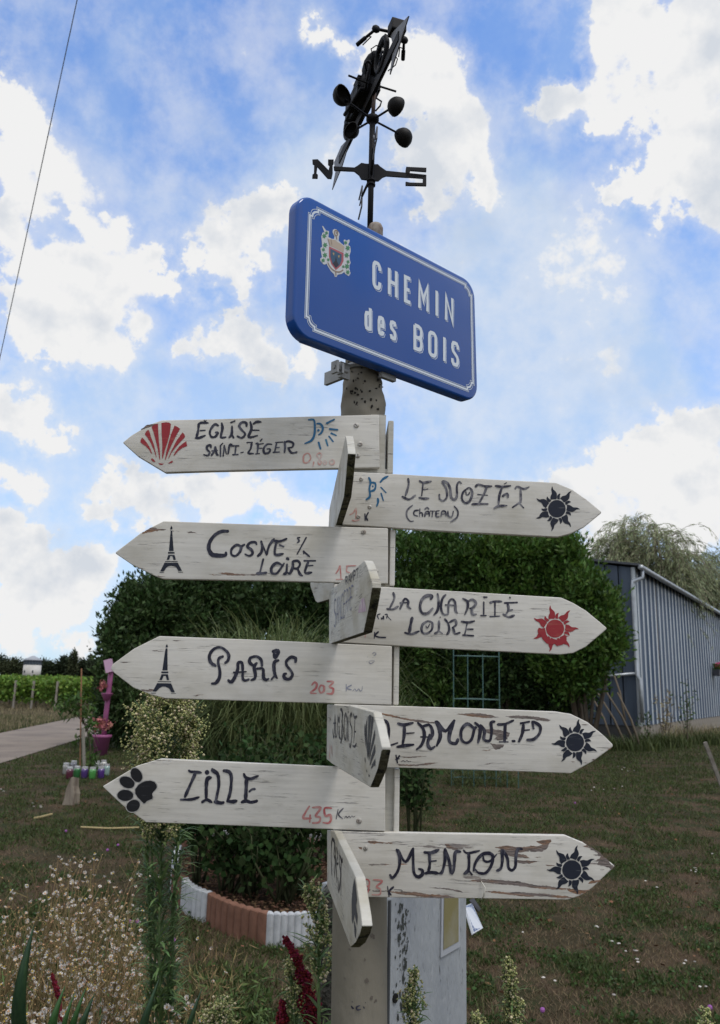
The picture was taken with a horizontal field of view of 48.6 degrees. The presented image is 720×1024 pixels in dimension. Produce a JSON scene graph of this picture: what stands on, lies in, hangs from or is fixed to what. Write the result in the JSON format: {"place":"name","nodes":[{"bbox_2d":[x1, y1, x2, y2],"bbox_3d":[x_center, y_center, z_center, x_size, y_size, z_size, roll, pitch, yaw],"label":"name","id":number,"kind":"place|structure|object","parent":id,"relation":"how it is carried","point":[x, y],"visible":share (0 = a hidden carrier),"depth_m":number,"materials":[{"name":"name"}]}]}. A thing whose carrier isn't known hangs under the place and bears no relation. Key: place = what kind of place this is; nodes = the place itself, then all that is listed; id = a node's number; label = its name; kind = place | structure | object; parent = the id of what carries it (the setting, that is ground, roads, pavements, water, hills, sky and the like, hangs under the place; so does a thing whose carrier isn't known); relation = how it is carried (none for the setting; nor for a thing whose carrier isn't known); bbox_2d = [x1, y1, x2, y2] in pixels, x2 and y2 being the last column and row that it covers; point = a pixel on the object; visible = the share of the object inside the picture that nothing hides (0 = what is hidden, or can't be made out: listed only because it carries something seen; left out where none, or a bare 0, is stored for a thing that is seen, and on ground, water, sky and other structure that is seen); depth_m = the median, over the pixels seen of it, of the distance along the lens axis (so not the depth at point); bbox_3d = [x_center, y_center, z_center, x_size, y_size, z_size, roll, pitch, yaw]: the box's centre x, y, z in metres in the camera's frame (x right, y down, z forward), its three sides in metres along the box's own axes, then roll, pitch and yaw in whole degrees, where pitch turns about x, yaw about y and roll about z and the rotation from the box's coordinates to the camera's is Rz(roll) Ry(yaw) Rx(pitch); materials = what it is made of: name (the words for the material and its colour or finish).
{"place":"outdoors","nodes":[
{"label":"outdoors","id":0,"kind":"place"},
{"bbox_2d":[22,656,42,675],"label":"building","id":1,"kind":"structure","parent":0,"point":[32,665],"depth_m":388.77,"materials":[{"name":"white"}]},
{"bbox_2d":[0,0,77,356],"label":"overhead cable","id":2,"kind":"object","parent":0,"point":[39,173],"visible":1,"depth_m":12.42,"materials":[{"name":"grey plastic"}]},
{"bbox_2d":[0,701,88,731],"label":"verge grass","id":3,"kind":"structure","parent":0,"point":[48,714],"depth_m":30.81,"materials":[{"name":"plant"}]},
{"bbox_2d":[0,716,98,762],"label":"lane","id":4,"kind":"structure","parent":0,"point":[17,743],"depth_m":20.02,"materials":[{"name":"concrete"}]},
{"bbox_2d":[91,595,472,764],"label":"fountain grass","id":5,"kind":"structure","parent":0,"point":[309,717],"depth_m":9.82,"materials":[{"name":"plant"}]},
{"bbox_2d":[0,695,719,1023],"bbox_3d":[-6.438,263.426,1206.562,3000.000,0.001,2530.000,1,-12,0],"label":"ground","id":6,"kind":"structure","parent":0,"point":[30,852],"depth_m":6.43,"materials":[{"name":"plant"}]},
{"bbox_2d":[0,656,25,674],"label":"tree","id":7,"kind":"object","parent":6,"relation":"on","point":[12,666],"visible":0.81,"depth_m":427.60,"materials":[{"name":"green plant"}]},
{"bbox_2d":[11,926,33,1023],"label":"sword leaf","id":8,"kind":"object","parent":6,"relation":"on","point":[18,1011],"visible":1,"depth_m":1.13,"materials":[{"name":"plant"}]},
{"bbox_2d":[0,938,59,1023],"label":"daisy plant","id":9,"kind":"object","parent":6,"relation":"on","point":[6,1018],"visible":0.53,"depth_m":2.52,"materials":[{"name":"white plant"}]},
{"bbox_2d":[0,676,91,705],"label":"vine row","id":10,"kind":"object","parent":6,"relation":"on","point":[35,680],"visible":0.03,"depth_m":41.02,"materials":[{"name":"green plant"}]},
{"bbox_2d":[0,674,95,708],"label":"vine row","id":11,"kind":"object","parent":6,"relation":"on","point":[30,688],"visible":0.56,"depth_m":38.78,"materials":[{"name":"green plant"}]},
{"bbox_2d":[40,657,55,675],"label":"tree","id":12,"kind":"object","parent":6,"relation":"on","point":[47,666],"visible":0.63,"depth_m":434.40,"materials":[{"name":"green plant"}]},
{"bbox_2d":[2,957,95,1023],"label":"daisy plant","id":13,"kind":"object","parent":6,"relation":"on","point":[40,1013],"visible":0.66,"depth_m":2.33,"materials":[{"name":"white plant"}]},
{"bbox_2d":[0,855,101,1023],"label":"daisy plant","id":14,"kind":"object","parent":6,"relation":"on","point":[40,943],"visible":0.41,"depth_m":3.19,"materials":[{"name":"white plant"}]},
{"bbox_2d":[0,880,110,1023],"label":"daisy plant","id":15,"kind":"object","parent":6,"relation":"on","point":[9,985],"visible":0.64,"depth_m":2.92,"materials":[{"name":"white plant"}]},
{"bbox_2d":[48,986,64,1023],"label":"sword leaf","id":16,"kind":"object","parent":6,"relation":"on","point":[54,1016],"visible":1,"depth_m":1.12,"materials":[{"name":"green"}]},
{"bbox_2d":[50,973,63,1022],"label":"amaranth","id":17,"kind":"object","parent":6,"relation":"on","point":[56,987],"visible":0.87,"depth_m":2.25,"materials":[{"name":"red"}]},
{"bbox_2d":[0,881,116,1023],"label":"daisy plant","id":18,"kind":"object","parent":6,"relation":"on","point":[49,971],"visible":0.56,"depth_m":2.80,"materials":[{"name":"white plant"}]},
{"bbox_2d":[52,654,70,676],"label":"tree","id":19,"kind":"object","parent":6,"relation":"on","point":[61,663],"visible":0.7,"depth_m":433.59,"materials":[{"name":"green plant"}]},
{"bbox_2d":[62,777,79,805],"bbox_3d":[-3.493,3.380,9.659,0.179,0.328,0.090,1,-12,0],"label":"wood stump","id":20,"kind":"object","parent":6,"relation":"on","point":[72,795],"visible":0.99,"depth_m":9.62,"materials":[{"name":"wood"}]},
{"bbox_2d":[67,647,79,676],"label":"tree","id":21,"kind":"object","parent":6,"relation":"on","point":[72,666],"visible":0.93,"depth_m":419.29,"materials":[{"name":"green plant"}]},
{"bbox_2d":[47,686,102,770],"bbox_3d":[-4.552,3.481,12.699,1.018,1.375,0.768,-5,-14,28],"label":"young tree","id":22,"kind":"object","parent":6,"relation":"on","point":[73,709],"visible":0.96,"depth_m":12.70,"materials":[{"name":"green plant"}]},
{"bbox_2d":[70,988,85,1023],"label":"sword leaf","id":23,"kind":"object","parent":6,"relation":"on","point":[74,1019],"visible":1,"depth_m":1.14,"materials":[{"name":"green"}]},
{"bbox_2d":[79,668,81,774],"bbox_3d":[-4.453,3.339,12.701,0.161,1.655,0.023,1,-12,0],"label":"bamboo stake","id":24,"kind":"object","parent":6,"relation":"on","point":[80,718],"visible":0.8,"depth_m":12.72,"materials":[{"name":"brown"}]},
{"bbox_2d":[26,944,137,1023],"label":"daisy plant","id":25,"kind":"object","parent":6,"relation":"on","point":[65,964],"visible":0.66,"depth_m":2.37,"materials":[{"name":"white plant"}]},
{"bbox_2d":[76,657,88,676],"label":"tree","id":26,"kind":"object","parent":6,"relation":"on","point":[82,663],"visible":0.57,"depth_m":453.96,"materials":[{"name":"green plant"}]},
{"bbox_2d":[27,853,139,1023],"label":"daisy plant","id":27,"kind":"object","parent":6,"relation":"on","point":[91,891],"visible":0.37,"depth_m":3.22,"materials":[{"name":"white plant"}]},
{"bbox_2d":[81,727,85,765],"bbox_3d":[-4.353,3.779,12.556,0.148,0.743,0.050,1,-12,0],"label":"support post","id":28,"kind":"object","parent":6,"relation":"on","point":[83,747],"visible":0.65,"depth_m":12.55,"materials":[{"name":"grey"}]},
{"bbox_2d":[79,993,94,1023],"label":"sword leaf","id":29,"kind":"object","parent":6,"relation":"on","point":[84,1018],"visible":1,"depth_m":1.11,"materials":[{"name":"plant"}]},
{"bbox_2d":[82,656,99,676],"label":"tree","id":30,"kind":"object","parent":6,"relation":"on","point":[90,664],"visible":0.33,"depth_m":439.79,"materials":[{"name":"green plant"}]},
{"bbox_2d":[36,887,153,1023],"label":"daisy plant","id":31,"kind":"object","parent":6,"relation":"on","point":[124,964],"visible":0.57,"depth_m":2.79,"materials":[{"name":"white plant"}]},
{"bbox_2d":[37,963,154,1023],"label":"daisy plant","id":32,"kind":"object","parent":6,"relation":"on","point":[94,989],"visible":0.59,"depth_m":2.25,"materials":[{"name":"white plant"}]},
{"bbox_2d":[92,659,115,755],"bbox_3d":[-5.207,3.939,16.132,0.424,1.901,0.628,9,-15,-32],"label":"planter post","id":33,"kind":"object","parent":6,"relation":"on","point":[103,737],"visible":0.9,"depth_m":16.02,"materials":[{"name":"pink paint"}]},
{"bbox_2d":[77,944,154,1023],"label":"daisy plant","id":34,"kind":"object","parent":6,"relation":"on","point":[103,991],"visible":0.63,"depth_m":2.43,"materials":[{"name":"white plant"}]},
{"bbox_2d":[77,873,158,1023],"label":"daisy plant","id":35,"kind":"object","parent":6,"relation":"on","point":[126,938],"visible":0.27,"depth_m":3.21,"materials":[{"name":"white plant"}]},
{"bbox_2d":[68,866,177,1023],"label":"daisy plant","id":36,"kind":"object","parent":6,"relation":"on","point":[116,927],"visible":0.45,"depth_m":3.07,"materials":[{"name":"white plant"}]},
{"bbox_2d":[0,926,255,1023],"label":"dry stalks","id":37,"kind":"object","parent":6,"relation":"on","point":[205,980],"visible":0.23,"depth_m":3.37,"materials":[{"name":"plant"}]},
{"bbox_2d":[87,908,168,1023],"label":"daisy plant","id":38,"kind":"object","parent":6,"relation":"on","point":[126,1004],"visible":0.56,"depth_m":2.79,"materials":[{"name":"white plant"}]},
{"bbox_2d":[83,566,194,748],"bbox_3d":[-5.127,3.305,18.505,2.330,4.311,3.792,1,-12,0],"label":"shrub","id":39,"kind":"object","parent":6,"relation":"on","point":[132,621],"visible":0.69,"depth_m":17.81,"materials":[{"name":"green plant"}]},
{"bbox_2d":[3,957,274,1023],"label":"weed undergrowth","id":40,"kind":"object","parent":6,"relation":"on","point":[262,1009],"visible":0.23,"depth_m":3.52,"materials":[{"name":"plant"}]},
{"bbox_2d":[123,701,172,1023],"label":"fleabane","id":41,"kind":"object","parent":6,"relation":"on","point":[146,856],"visible":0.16,"depth_m":2.29,"materials":[{"name":"green"}]},
{"bbox_2d":[139,979,158,1023],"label":"sword leaf","id":42,"kind":"object","parent":6,"relation":"on","point":[145,1017],"visible":1,"depth_m":1.12,"materials":[{"name":"plant"}]},
{"bbox_2d":[133,739,177,1023],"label":"fleabane","id":43,"kind":"object","parent":6,"relation":"on","point":[153,925],"visible":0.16,"depth_m":2.28,"materials":[{"name":"green"}]},
{"bbox_2d":[120,692,210,1023],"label":"fleabane","id":44,"kind":"object","parent":6,"relation":"on","point":[166,718],"visible":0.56,"depth_m":2.29,"materials":[{"name":"green"}]},
{"bbox_2d":[147,714,202,1020],"bbox_3d":[-0.539,1.110,2.297,0.164,1.031,0.153,1,-12,0],"label":"fleabane","id":45,"kind":"object","parent":6,"relation":"on","point":[195,724],"visible":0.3,"depth_m":2.30,"materials":[{"name":"green"}]},
{"bbox_2d":[151,699,200,1022],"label":"fleabane","id":46,"kind":"object","parent":6,"relation":"on","point":[171,971],"visible":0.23,"depth_m":2.29,"materials":[{"name":"green"}]},
{"bbox_2d":[152,936,228,1023],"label":"daisy plant","id":47,"kind":"object","parent":6,"relation":"on","point":[186,999],"visible":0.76,"depth_m":2.34,"materials":[{"name":"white plant"}]},
{"bbox_2d":[122,569,262,727],"bbox_3d":[-4.159,3.245,19.951,3.846,5.058,3.810,1,-12,0],"label":"shrub","id":48,"kind":"object","parent":6,"relation":"on","point":[202,606],"visible":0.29,"depth_m":19.18,"materials":[{"name":"green plant"}]},
{"bbox_2d":[187,989,201,1023],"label":"sword leaf","id":49,"kind":"object","parent":6,"relation":"on","point":[191,1017],"visible":1,"depth_m":1.16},
{"bbox_2d":[180,877,211,922],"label":"edging block","id":50,"kind":"structure","parent":6,"relation":"on","point":[195,908],"depth_m":5.17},
{"bbox_2d":[127,701,281,761],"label":"fountain grass","id":51,"kind":"structure","parent":6,"relation":"on","point":[206,742],"depth_m":10.21,"materials":[{"name":"plant"}]},
{"bbox_2d":[198,994,240,1023],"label":"fleabane","id":52,"kind":"object","parent":6,"relation":"on","point":[212,1015],"visible":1,"depth_m":1.97,"materials":[{"name":"green"}]},
{"bbox_2d":[206,892,268,945],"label":"edging block","id":53,"kind":"structure","parent":6,"relation":"on","point":[228,916],"depth_m":4.80,"materials":[{"name":"ceramic"}]},
{"bbox_2d":[178,835,326,912],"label":"bark mulch","id":54,"kind":"object","parent":6,"relation":"on","point":[262,889],"visible":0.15,"depth_m":5.38,"materials":[{"name":"wood"}]},
{"bbox_2d":[158,757,237,886],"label":"rose bush","id":55,"kind":"object","parent":54,"relation":"on","point":[196,877],"visible":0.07,"depth_m":5.53,"materials":[{"name":"green plant"}]},
{"bbox_2d":[185,824,267,895],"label":"rose bush","id":56,"kind":"object","parent":54,"relation":"on","point":[229,881],"visible":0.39,"depth_m":5.32,"materials":[{"name":"green plant"}]},
{"bbox_2d":[196,743,283,858],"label":"rose bush","id":57,"kind":"object","parent":54,"relation":"on","point":[205,757],"visible":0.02,"depth_m":6.71,"materials":[{"name":"green plant"}]},
{"bbox_2d":[194,824,302,900],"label":"rose bush","id":58,"kind":"object","parent":54,"relation":"on","point":[230,841],"visible":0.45,"depth_m":5.17,"materials":[{"name":"green plant"}]},
{"bbox_2d":[202,739,321,835],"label":"rose bush","id":59,"kind":"object","parent":54,"relation":"on","point":[259,758],"visible":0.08,"depth_m":6.39,"materials":[{"name":"green plant"}]},
{"bbox_2d":[235,827,326,907],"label":"rose bush","id":60,"kind":"object","parent":54,"relation":"on","point":[298,869],"visible":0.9,"depth_m":5.05,"materials":[{"name":"green plant"}]},
{"bbox_2d":[252,756,333,899],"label":"rose bush","id":61,"kind":"object","parent":54,"relation":"on","point":[322,843],"visible":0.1,"depth_m":5.28,"materials":[{"name":"green plant"}]},
{"bbox_2d":[288,720,334,864],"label":"rose bush","id":62,"kind":"object","parent":54,"relation":"on","point":[315,747],"visible":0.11,"depth_m":6.45,"materials":[{"name":"green plant"}]},
{"bbox_2d":[186,581,328,715],"bbox_3d":[-2.391,3.450,20.632,4.939,5.126,4.055,1,-12,0],"label":"shrub","id":63,"kind":"object","parent":6,"relation":"on","point":[285,598],"visible":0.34,"depth_m":19.79,"materials":[{"name":"green plant"}]},
{"bbox_2d":[224,718,302,762],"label":"rose bush","id":64,"kind":"object","parent":6,"relation":"on","point":[286,739],"visible":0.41,"depth_m":8.47,"materials":[{"name":"green plant"}]},
{"bbox_2d":[275,999,289,1023],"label":"amaranth","id":65,"kind":"object","parent":6,"relation":"on","point":[282,1016],"visible":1,"depth_m":1.62,"materials":[{"name":"red"}]},
{"bbox_2d":[273,954,309,1023],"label":"fleabane","id":66,"kind":"object","parent":6,"relation":"on","point":[291,999],"visible":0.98,"depth_m":1.62,"materials":[{"name":"green"}]},
{"bbox_2d":[266,911,318,946],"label":"edging block","id":67,"kind":"structure","parent":6,"relation":"on","point":[279,925],"depth_m":4.65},
{"bbox_2d":[282,935,321,1023],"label":"amaranth","id":68,"kind":"object","parent":6,"relation":"on","point":[301,975],"visible":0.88,"depth_m":1.63,"materials":[{"name":"red"}]},
{"bbox_2d":[287,875,332,1023],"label":"fleabane","id":69,"kind":"object","parent":6,"relation":"on","point":[311,894],"visible":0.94,"depth_m":1.60,"materials":[{"name":"green"}]},
{"bbox_2d":[319,885,332,1023],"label":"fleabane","id":70,"kind":"object","parent":6,"relation":"on","point":[325,995],"visible":0.24,"depth_m":1.69,"materials":[{"name":"plant"}]},
{"bbox_2d":[103,197,613,1023],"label":"signpost","id":71,"kind":"object","parent":6,"relation":"on","point":[371,305],"visible":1,"depth_m":1.46,"materials":[{"name":"paint"}]},
{"bbox_2d":[312,16,425,227],"bbox_3d":[-0.005,-0.823,1.825,0.237,0.460,0.512,11,-16,-38],"label":"weather vane","id":72,"kind":"object","parent":71,"relation":"on","point":[359,102],"visible":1,"depth_m":1.78,"materials":[{"name":"black"}]},
{"bbox_2d":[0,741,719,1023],"bbox_3d":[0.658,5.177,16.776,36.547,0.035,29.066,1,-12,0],"label":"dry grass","id":73,"kind":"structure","parent":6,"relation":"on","point":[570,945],"depth_m":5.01,"materials":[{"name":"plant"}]},
{"bbox_2d":[0,742,719,1023],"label":"clover","id":74,"kind":"object","parent":6,"relation":"on","point":[620,980],"visible":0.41,"depth_m":5.09,"materials":[{"name":"plant"}]},
{"bbox_2d":[299,582,427,706],"bbox_3d":[0.159,3.298,20.479,3.906,5.457,4.291,1,-12,0],"label":"shrub","id":75,"kind":"object","parent":6,"relation":"on","point":[326,623],"visible":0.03,"depth_m":19.63,"materials":[{"name":"green plant"}]},
{"bbox_2d":[321,881,466,1023],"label":"utility cabinet","id":76,"kind":"object","parent":6,"relation":"on","point":[427,936],"visible":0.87,"depth_m":1.97,"materials":[{"name":"silver metal"}]},
{"bbox_2d":[397,964,431,1023],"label":"fleabane","id":77,"kind":"object","parent":6,"relation":"on","point":[410,1003],"visible":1,"depth_m":1.46,"materials":[{"name":"green"}]},
{"bbox_2d":[399,768,444,831],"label":"rose bush","id":78,"kind":"object","parent":6,"relation":"on","point":[412,787],"visible":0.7,"depth_m":7.23,"materials":[{"name":"green plant"}]},
{"bbox_2d":[393,529,500,707],"bbox_3d":[1.725,2.888,19.807,4.218,6.032,3.849,1,-12,0],"label":"shrub","id":79,"kind":"object","parent":6,"relation":"on","point":[427,561],"visible":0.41,"depth_m":18.78,"materials":[{"name":"green plant"}]},
{"bbox_2d":[466,903,482,934],"bbox_3d":[0.620,2.338,4.509,0.093,0.396,1.205,0,-12,6],"label":"solar panel","id":80,"kind":"object","parent":6,"relation":"on","point":[474,923],"visible":0.98,"depth_m":4.06,"materials":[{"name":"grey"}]},
{"bbox_2d":[469,1009,488,1023],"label":"fleabane","id":81,"kind":"object","parent":6,"relation":"on","point":[477,1016],"visible":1,"depth_m":1.71,"materials":[{"name":"green"}]},
{"bbox_2d":[444,769,518,787],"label":"grass","id":82,"kind":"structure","parent":6,"relation":"on","point":[465,772],"depth_m":12.42,"materials":[{"name":"plant"}]},
{"bbox_2d":[451,649,518,787],"bbox_3d":[1.957,3.262,12.673,1.051,2.098,0.293,1,-12,0],"label":"trellis","id":83,"kind":"object","parent":6,"relation":"on","point":[482,698],"visible":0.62,"depth_m":12.77,"materials":[{"name":"teal"}]},
{"bbox_2d":[445,534,560,709],"bbox_3d":[3.522,2.845,19.169,3.730,5.886,3.503,1,-12,0],"label":"shrub","id":84,"kind":"object","parent":6,"relation":"on","point":[506,564],"visible":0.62,"depth_m":18.46,"materials":[{"name":"green plant"}]},
{"bbox_2d":[492,956,526,1023],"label":"fleabane","id":85,"kind":"object","parent":6,"relation":"on","point":[514,1013],"visible":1,"depth_m":1.80,"materials":[{"name":"green"}]},
{"bbox_2d":[417,649,602,719],"bbox_3d":[3.768,3.657,19.856,5.052,4.673,3.929,1,-12,0],"label":"shrub","id":86,"kind":"object","parent":6,"relation":"on","point":[522,688],"visible":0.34,"depth_m":18.49,"materials":[{"name":"green plant"}]},
{"bbox_2d":[520,530,638,729],"bbox_3d":[4.966,2.786,18.310,2.764,5.698,3.382,1,-12,0],"label":"shrub","id":87,"kind":"object","parent":6,"relation":"on","point":[580,582],"visible":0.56,"depth_m":17.63,"materials":[{"name":"green plant"}]},
{"bbox_2d":[606,692,636,745],"bbox_3d":[7.045,5.569,21.521,0.095,1.618,0.978,12,-16,-39],"label":"stick","id":88,"kind":"object","parent":6,"relation":"on","point":[623,720],"visible":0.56,"depth_m":21.49,"materials":[{"name":"brown"}]},
{"bbox_2d":[617,692,641,750],"bbox_3d":[7.183,5.563,21.182,0.098,1.493,0.824,7,-13,-24],"label":"stick","id":89,"kind":"object","parent":6,"relation":"on","point":[631,721],"visible":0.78,"depth_m":21.14,"materials":[{"name":"brown"}]},
{"bbox_2d":[602,733,681,752],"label":"grass tuft","id":90,"kind":"object","parent":6,"relation":"on","point":[627,747],"visible":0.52,"depth_m":20.66,"materials":[{"name":"plant"}]},
{"bbox_2d":[568,559,719,740],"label":"shed","id":91,"kind":"structure","parent":6,"relation":"on","point":[667,655],"depth_m":27.54,"materials":[{"name":"grey"}]},
{"bbox_2d":[636,711,653,740],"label":"tall weed","id":92,"kind":"object","parent":6,"relation":"on","point":[647,717],"visible":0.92,"depth_m":22.18,"materials":[{"name":"green"}]},
{"bbox_2d":[585,511,719,672],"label":"willow tree","id":93,"kind":"object","parent":6,"relation":"on","point":[623,545],"visible":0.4,"depth_m":33.70,"materials":[{"name":"green plant"}]},
{"bbox_2d":[610,731,712,748],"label":"grass tuft","id":94,"kind":"object","parent":6,"relation":"on","point":[668,739],"visible":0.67,"depth_m":22.06,"materials":[{"name":"plant"}]},
{"bbox_2d":[653,688,679,735],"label":"tall weed","id":95,"kind":"object","parent":6,"relation":"on","point":[663,719],"visible":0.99,"depth_m":23.43,"materials":[{"name":"green"}]},
{"bbox_2d":[669,679,698,741],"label":"tall weed","id":96,"kind":"object","parent":6,"relation":"on","point":[684,710],"visible":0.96,"depth_m":24.88,"materials":[{"name":"green"}]},
{"bbox_2d":[656,722,719,740],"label":"grass tuft","id":97,"kind":"object","parent":6,"relation":"on","point":[691,728],"visible":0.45,"depth_m":26.04,"materials":[{"name":"plant"}]},
{"bbox_2d":[669,727,719,745],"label":"grass tuft","id":98,"kind":"object","parent":6,"relation":"on","point":[715,738],"visible":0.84,"depth_m":23.78,"materials":[{"name":"plant"}]},
{"bbox_2d":[682,546,719,610],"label":"willow tree","id":99,"kind":"object","parent":6,"relation":"on","point":[715,593],"visible":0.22,"depth_m":59.60,"materials":[{"name":"green plant"}]},
{"bbox_2d":[694,1005,715,1023],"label":"fleabane","id":100,"kind":"object","parent":6,"relation":"on","point":[706,1015],"visible":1,"depth_m":1.98,"materials":[{"name":"green"}]},
{"bbox_2d":[703,742,719,786],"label":"wooden stake","id":101,"kind":"object","parent":6,"relation":"on","point":[711,760],"visible":1,"depth_m":12.12,"materials":[{"name":"grey wood"}]},
{"bbox_2d":[0,0,719,675],"label":"sky","id":102,"kind":"structure","parent":0,"point":[569,150],"materials":[{"name":"blue"}]},
{"bbox_2d":[3,761,719,1023],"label":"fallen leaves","id":103,"kind":"object","parent":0,"point":[540,919],"visible":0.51,"depth_m":5.16,"materials":[{"name":"brown plant"}]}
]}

